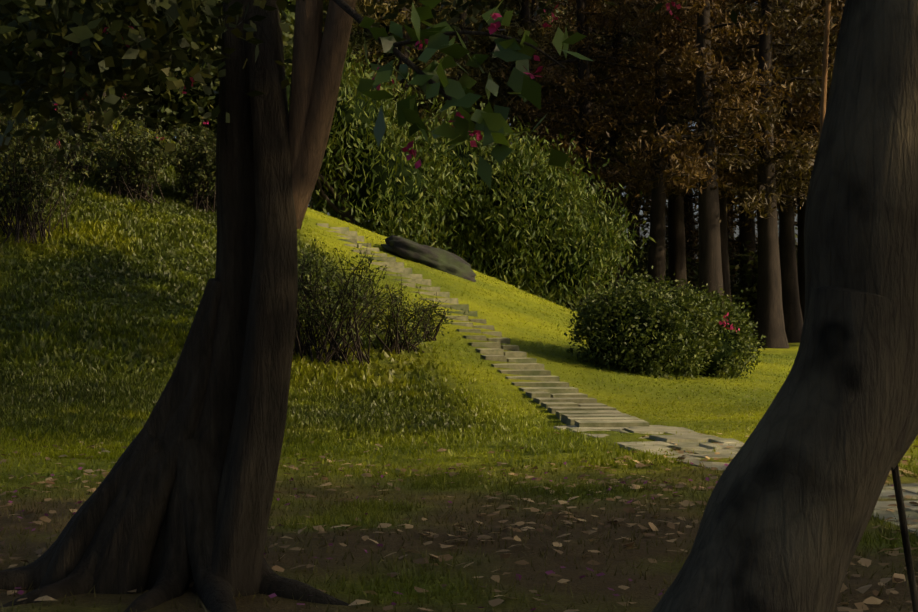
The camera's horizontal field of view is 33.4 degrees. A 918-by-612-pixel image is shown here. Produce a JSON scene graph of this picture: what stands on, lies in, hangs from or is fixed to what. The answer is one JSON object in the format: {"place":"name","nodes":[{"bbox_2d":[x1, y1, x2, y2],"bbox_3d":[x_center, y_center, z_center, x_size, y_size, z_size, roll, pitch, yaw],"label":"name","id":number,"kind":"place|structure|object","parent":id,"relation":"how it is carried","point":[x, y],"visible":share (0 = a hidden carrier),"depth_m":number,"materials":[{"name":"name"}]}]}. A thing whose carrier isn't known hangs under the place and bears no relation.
{"place":"outdoors","nodes":[
{"label":"outdoors","id":0,"kind":"place"},
{"bbox_2d":[0,116,917,611],"bbox_3d":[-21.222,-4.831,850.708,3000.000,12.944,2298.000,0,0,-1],"label":"terrain","id":1,"kind":"structure","parent":0,"point":[640,592],"depth_m":12.21,"materials":[{"name":"green plant"}]},
{"bbox_2d":[0,104,106,243],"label":"bush","id":2,"kind":"object","parent":1,"relation":"on","point":[18,179],"visible":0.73,"depth_m":31.53,"materials":[{"name":"green plant"}]},
{"bbox_2d":[29,79,147,176],"bbox_3d":[-9.350,-4.758,37.712,3.140,3.242,3.131,0,0,-1],"label":"bush","id":3,"kind":"object","parent":1,"relation":"on","point":[109,125],"visible":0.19,"depth_m":37.57,"materials":[{"name":"green plant"}]},
{"bbox_2d":[76,98,195,203],"bbox_3d":[-7.777,-3.775,36.838,2.888,2.677,2.492,0,0,-1],"label":"bush","id":4,"kind":"object","parent":1,"relation":"on","point":[137,167],"visible":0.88,"depth_m":36.46,"materials":[{"name":"green plant"}]},
{"bbox_2d":[79,42,204,131],"bbox_3d":[-10.227,-9.392,43.670,7.015,9.234,9.979,0,0,-37],"label":"dark tree","id":5,"kind":"object","parent":1,"relation":"on","point":[201,43],"depth_m":42.95,"materials":[{"name":"green plant"}]},
{"bbox_2d":[138,86,177,136],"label":"hilltop bush","id":6,"kind":"object","parent":1,"relation":"on","point":[155,115],"depth_m":51.22,"materials":[{"name":"green plant"}]},
{"bbox_2d":[112,0,218,122],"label":"dark tree","id":7,"kind":"object","parent":1,"relation":"on","point":[135,91],"depth_m":49.82,"materials":[{"name":"green plant"}]},
{"bbox_2d":[161,121,216,212],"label":"bush","id":8,"kind":"object","parent":1,"relation":"on","point":[198,169],"visible":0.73,"depth_m":37.35,"materials":[{"name":"green plant"}]},
{"bbox_2d":[122,0,286,145],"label":"hilltop bush","id":9,"kind":"object","parent":1,"relation":"on","point":[194,97],"visible":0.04,"depth_m":48.56,"materials":[{"name":"green plant"}]},
{"bbox_2d":[196,128,216,200],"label":"bush","id":10,"kind":"object","parent":1,"relation":"on","point":[214,162],"visible":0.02,"depth_m":37.76,"materials":[{"name":"green plant"}]},
{"bbox_2d":[124,0,351,152],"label":"dark tree","id":11,"kind":"object","parent":1,"relation":"on","point":[208,114],"visible":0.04,"depth_m":49.07,"materials":[{"name":"green plant"}]},
{"bbox_2d":[142,0,349,123],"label":"green tree","id":12,"kind":"object","parent":1,"relation":"on","point":[286,12],"depth_m":55.89,"materials":[{"name":"green plant"}]},
{"bbox_2d":[155,9,342,180],"bbox_3d":[-7.183,-6.888,49.363,6.857,7.254,5.670,0,0,-1],"label":"hilltop bush","id":13,"kind":"object","parent":1,"relation":"on","point":[214,101],"visible":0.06,"depth_m":48.69,"materials":[{"name":"green plant"}]},
{"bbox_2d":[293,237,360,359],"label":"bush","id":14,"kind":"object","parent":1,"relation":"on","point":[297,348],"visible":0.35,"depth_m":26.13,"materials":[{"name":"green plant"}]},
{"bbox_2d":[297,237,408,364],"bbox_3d":[-2.071,-0.104,25.922,2.372,2.212,1.935,0,0,21],"label":"bush","id":15,"kind":"object","parent":1,"relation":"on","point":[336,353],"visible":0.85,"depth_m":25.81,"materials":[{"name":"green plant"}]},
{"bbox_2d":[287,0,440,218],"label":"cypress tree","id":16,"kind":"object","parent":1,"relation":"on","point":[356,37],"visible":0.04,"depth_m":63.76,"materials":[{"name":"green plant"}]},
{"bbox_2d":[280,0,499,157],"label":"dark tree","id":17,"kind":"object","parent":1,"relation":"on","point":[385,56],"visible":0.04,"depth_m":67.04,"materials":[{"name":"green plant"}]},
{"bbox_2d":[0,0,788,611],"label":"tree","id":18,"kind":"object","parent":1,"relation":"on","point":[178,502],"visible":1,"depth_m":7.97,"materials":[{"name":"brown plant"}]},
{"bbox_2d":[332,0,592,188],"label":"tree branch","id":19,"kind":"object","parent":18,"relation":"attached to","point":[487,120],"visible":1,"depth_m":4.43,"materials":[{"name":"green plant"}]},
{"bbox_2d":[346,273,446,353],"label":"bush","id":20,"kind":"object","parent":1,"relation":"on","point":[397,322],"visible":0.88,"depth_m":27.10,"materials":[{"name":"green plant"}]},
{"bbox_2d":[309,49,488,247],"bbox_3d":[-3.133,-4.898,53.776,8.399,9.337,8.314,0,0,-1],"label":"bush","id":21,"kind":"object","parent":1,"relation":"on","point":[386,180],"visible":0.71,"depth_m":52.30,"materials":[{"name":"green plant"}]},
{"bbox_2d":[326,0,475,155],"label":"cypress tree","id":22,"kind":"object","parent":1,"relation":"on","point":[404,13],"visible":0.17,"depth_m":59.40,"materials":[{"name":"green plant"}]},
{"bbox_2d":[354,10,477,226],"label":"cypress tree","id":23,"kind":"object","parent":1,"relation":"on","point":[471,55],"visible":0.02,"depth_m":76.39,"materials":[{"name":"green plant"}]},
{"bbox_2d":[381,235,475,281],"bbox_3d":[-0.717,-1.187,38.846,2.781,1.298,1.495,0,0,24],"label":"boulder","id":24,"kind":"object","parent":1,"relation":"on","point":[437,258],"visible":0.85,"depth_m":38.34,"materials":[{"name":"grey stone"}]},
{"bbox_2d":[406,292,468,341],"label":"bush","id":25,"kind":"object","parent":1,"relation":"on","point":[437,330],"visible":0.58,"depth_m":28.44,"materials":[{"name":"green plant"}]},
{"bbox_2d":[354,0,541,149],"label":"cypress tree","id":26,"kind":"object","parent":1,"relation":"on","point":[463,16],"visible":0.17,"depth_m":65.59,"materials":[{"name":"green plant"}]},
{"bbox_2d":[0,92,917,611],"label":"lawn grass","id":27,"kind":"structure","parent":1,"relation":"on","point":[90,404],"depth_m":22.56,"materials":[{"name":"green plant"}]},
{"bbox_2d":[0,432,917,611],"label":"fallen leaves","id":28,"kind":"object","parent":1,"relation":"on","point":[896,578],"visible":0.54,"depth_m":10.38,"materials":[{"name":"brown plant"}]},
{"bbox_2d":[372,94,623,300],"bbox_3d":[0.746,-3.041,56.044,9.795,9.600,9.196,0,0,-1],"label":"bush","id":29,"kind":"object","parent":1,"relation":"on","point":[544,196],"visible":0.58,"depth_m":54.07,"materials":[{"name":"green plant"}]},
{"bbox_2d":[447,0,567,156],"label":"cypress tree","id":30,"kind":"object","parent":1,"relation":"on","point":[494,44],"visible":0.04,"depth_m":70.62,"materials":[{"name":"green plant"}]},
{"bbox_2d":[439,0,575,95],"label":"dark tree","id":31,"kind":"object","parent":1,"relation":"on","point":[557,11],"visible":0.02,"depth_m":89.24,"materials":[{"name":"green plant"}]},
{"bbox_2d":[444,0,596,188],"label":"cypress tree","id":32,"kind":"object","parent":1,"relation":"on","point":[523,8],"visible":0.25,"depth_m":67.41,"materials":[{"name":"green plant"}]},
{"bbox_2d":[473,0,601,297],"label":"cypress tree","id":33,"kind":"object","parent":1,"relation":"on","point":[555,21],"visible":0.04,"depth_m":75.84,"materials":[{"name":"brown plant"}]},
{"bbox_2d":[504,4,578,137],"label":"cypress tree","id":34,"kind":"object","parent":1,"relation":"on","point":[559,7],"visible":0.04,"depth_m":89.95,"materials":[{"name":"green plant"}]},
{"bbox_2d":[436,116,654,311],"bbox_3d":[2.617,-2.659,55.821,9.033,8.954,6.190,0,0,-1],"label":"bush","id":35,"kind":"object","parent":1,"relation":"on","point":[577,271],"visible":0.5,"depth_m":54.78,"materials":[{"name":"green plant"}]},
{"bbox_2d":[492,0,671,311],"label":"cypress tree","id":36,"kind":"object","parent":1,"relation":"on","point":[584,88],"visible":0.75,"depth_m":61.55,"materials":[{"name":"brown plant"}]},
{"bbox_2d":[494,0,684,299],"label":"cypress tree","id":37,"kind":"object","parent":1,"relation":"on","point":[604,34],"visible":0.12,"depth_m":69.99,"materials":[{"name":"brown plant"}]},
{"bbox_2d":[549,258,642,308],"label":"understorey bush","id":38,"kind":"object","parent":1,"relation":"on","point":[568,306],"depth_m":84.38,"materials":[{"name":"green plant"}]},
{"bbox_2d":[529,0,694,313],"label":"cypress tree","id":39,"kind":"object","parent":1,"relation":"on","point":[613,145],"visible":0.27,"depth_m":65.77,"materials":[{"name":"brown plant"}]},
{"bbox_2d":[544,0,681,166],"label":"dark tree","id":40,"kind":"object","parent":1,"relation":"on","point":[575,77],"depth_m":94.46,"materials":[{"name":"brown plant"}]},
{"bbox_2d":[316,223,917,535],"label":"stone path","id":41,"kind":"structure","parent":1,"relation":"on","point":[573,409],"depth_m":21.92,"materials":[{"name":"grey stone"}]},
{"bbox_2d":[547,0,698,275],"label":"cypress tree","id":42,"kind":"object","parent":1,"relation":"on","point":[639,241],"visible":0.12,"depth_m":79.11,"materials":[{"name":"brown plant"}]},
{"bbox_2d":[561,0,697,275],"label":"cypress tree","id":43,"kind":"object","parent":1,"relation":"on","point":[638,231],"depth_m":88.03,"materials":[{"name":"brown plant"}]},
{"bbox_2d":[567,237,698,294],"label":"understorey bush","id":44,"kind":"object","parent":1,"relation":"on","point":[641,264],"visible":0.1,"depth_m":74.31,"materials":[{"name":"green plant"}]},
{"bbox_2d":[553,0,737,226],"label":"tree","id":45,"kind":"object","parent":1,"relation":"on","point":[641,185],"depth_m":101.03,"materials":[{"name":"brown plant"}]},
{"bbox_2d":[557,265,739,380],"bbox_3d":[3.494,0.532,28.926,3.323,2.621,3.018,0,0,-1],"label":"round bush","id":46,"kind":"object","parent":1,"relation":"on","point":[644,326],"visible":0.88,"depth_m":28.15,"materials":[{"name":"green plant"}]},
{"bbox_2d":[575,0,753,297],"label":"cypress tree","id":47,"kind":"object","parent":1,"relation":"on","point":[663,25],"visible":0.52,"depth_m":60.87,"materials":[{"name":"brown plant"}]},
{"bbox_2d":[590,0,755,297],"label":"cypress tree","id":48,"kind":"object","parent":1,"relation":"on","point":[676,248],"visible":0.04,"depth_m":70.02,"materials":[{"name":"brown plant"}]},
{"bbox_2d":[622,216,738,294],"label":"understorey bush","id":49,"kind":"object","parent":1,"relation":"on","point":[644,230],"depth_m":88.45,"materials":[{"name":"green plant"}]},
{"bbox_2d":[622,5,755,286],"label":"cypress tree","id":50,"kind":"object","parent":1,"relation":"on","point":[691,229],"visible":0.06,"depth_m":81.82,"materials":[{"name":"brown plant"}]},
{"bbox_2d":[600,0,815,303],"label":"cypress tree","id":51,"kind":"object","parent":1,"relation":"on","point":[705,177],"visible":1,"depth_m":56.90,"materials":[{"name":"brown plant"}]},
{"bbox_2d":[625,0,795,309],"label":"cypress tree","id":52,"kind":"object","parent":1,"relation":"on","point":[724,246],"visible":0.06,"depth_m":71.93,"materials":[{"name":"brown plant"}]},
{"bbox_2d":[645,0,778,294],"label":"cypress tree","id":53,"kind":"object","parent":1,"relation":"on","point":[729,222],"depth_m":90.06,"materials":[{"name":"brown plant"}]},
{"bbox_2d":[630,0,796,261],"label":"cypress tree","id":54,"kind":"object","parent":1,"relation":"on","point":[744,170],"visible":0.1,"depth_m":64.08,"materials":[{"name":"brown plant"}]},
{"bbox_2d":[663,280,769,379],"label":"round bush","id":55,"kind":"object","parent":1,"relation":"on","point":[733,344],"visible":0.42,"depth_m":29.24,"materials":[{"name":"green plant"}]},
{"bbox_2d":[667,0,796,334],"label":"cypress tree","id":56,"kind":"object","parent":1,"relation":"on","point":[743,229],"visible":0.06,"depth_m":76.04,"materials":[{"name":"brown plant"}]},
{"bbox_2d":[676,0,836,348],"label":"cypress tree","id":57,"kind":"object","parent":1,"relation":"on","point":[769,318],"visible":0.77,"depth_m":57.95,"materials":[{"name":"brown plant"}]},
{"bbox_2d":[729,236,797,336],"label":"understorey bush","id":58,"kind":"object","parent":1,"relation":"on","point":[738,288],"visible":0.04,"depth_m":75.20,"materials":[{"name":"green plant"}]},
{"bbox_2d":[730,227,797,309],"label":"understorey bush","id":59,"kind":"object","parent":1,"relation":"on","point":[796,236],"depth_m":85.98,"materials":[{"name":"green plant"}]},
{"bbox_2d":[716,0,832,342],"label":"cypress tree","id":60,"kind":"object","parent":1,"relation":"on","point":[793,318],"visible":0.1,"depth_m":64.97,"materials":[{"name":"brown plant"}]},
{"bbox_2d":[718,0,840,321],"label":"cypress tree","id":61,"kind":"object","parent":1,"relation":"on","point":[800,260],"visible":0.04,"depth_m":70.19,"materials":[{"name":"brown plant"}]},
{"bbox_2d":[728,0,831,277],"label":"cypress tree","id":62,"kind":"object","parent":1,"relation":"on","point":[795,222],"depth_m":80.17,"materials":[{"name":"brown plant"}]},
{"bbox_2d":[652,0,917,611],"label":"tree","id":63,"kind":"object","parent":1,"relation":"on","point":[795,495],"visible":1,"depth_m":5.78,"materials":[{"name":"brown plant"}]},
{"bbox_2d":[736,1,836,212],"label":"dark tree","id":64,"kind":"object","parent":1,"relation":"on","point":[817,14],"visible":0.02,"depth_m":90.83,"materials":[{"name":"brown plant"}]},
{"bbox_2d":[754,0,844,169],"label":"cypress tree","id":65,"kind":"object","parent":1,"relation":"on","point":[836,12],"visible":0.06,"depth_m":60.29,"materials":[{"name":"brown plant"}]},
{"bbox_2d":[777,0,844,253],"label":"cypress tree","id":66,"kind":"object","parent":1,"relation":"on","point":[811,66],"visible":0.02,"depth_m":77.39,"materials":[{"name":"brown plant"}]},
{"bbox_2d":[819,0,830,140],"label":"banyan tree","id":67,"kind":"object","parent":1,"relation":"on","point":[825,65],"visible":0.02,"depth_m":23.93,"materials":[{"name":"brown wood"}]},
{"bbox_2d":[175,2,797,282],"label":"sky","id":68,"kind":"structure","parent":0,"point":[641,212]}
]}

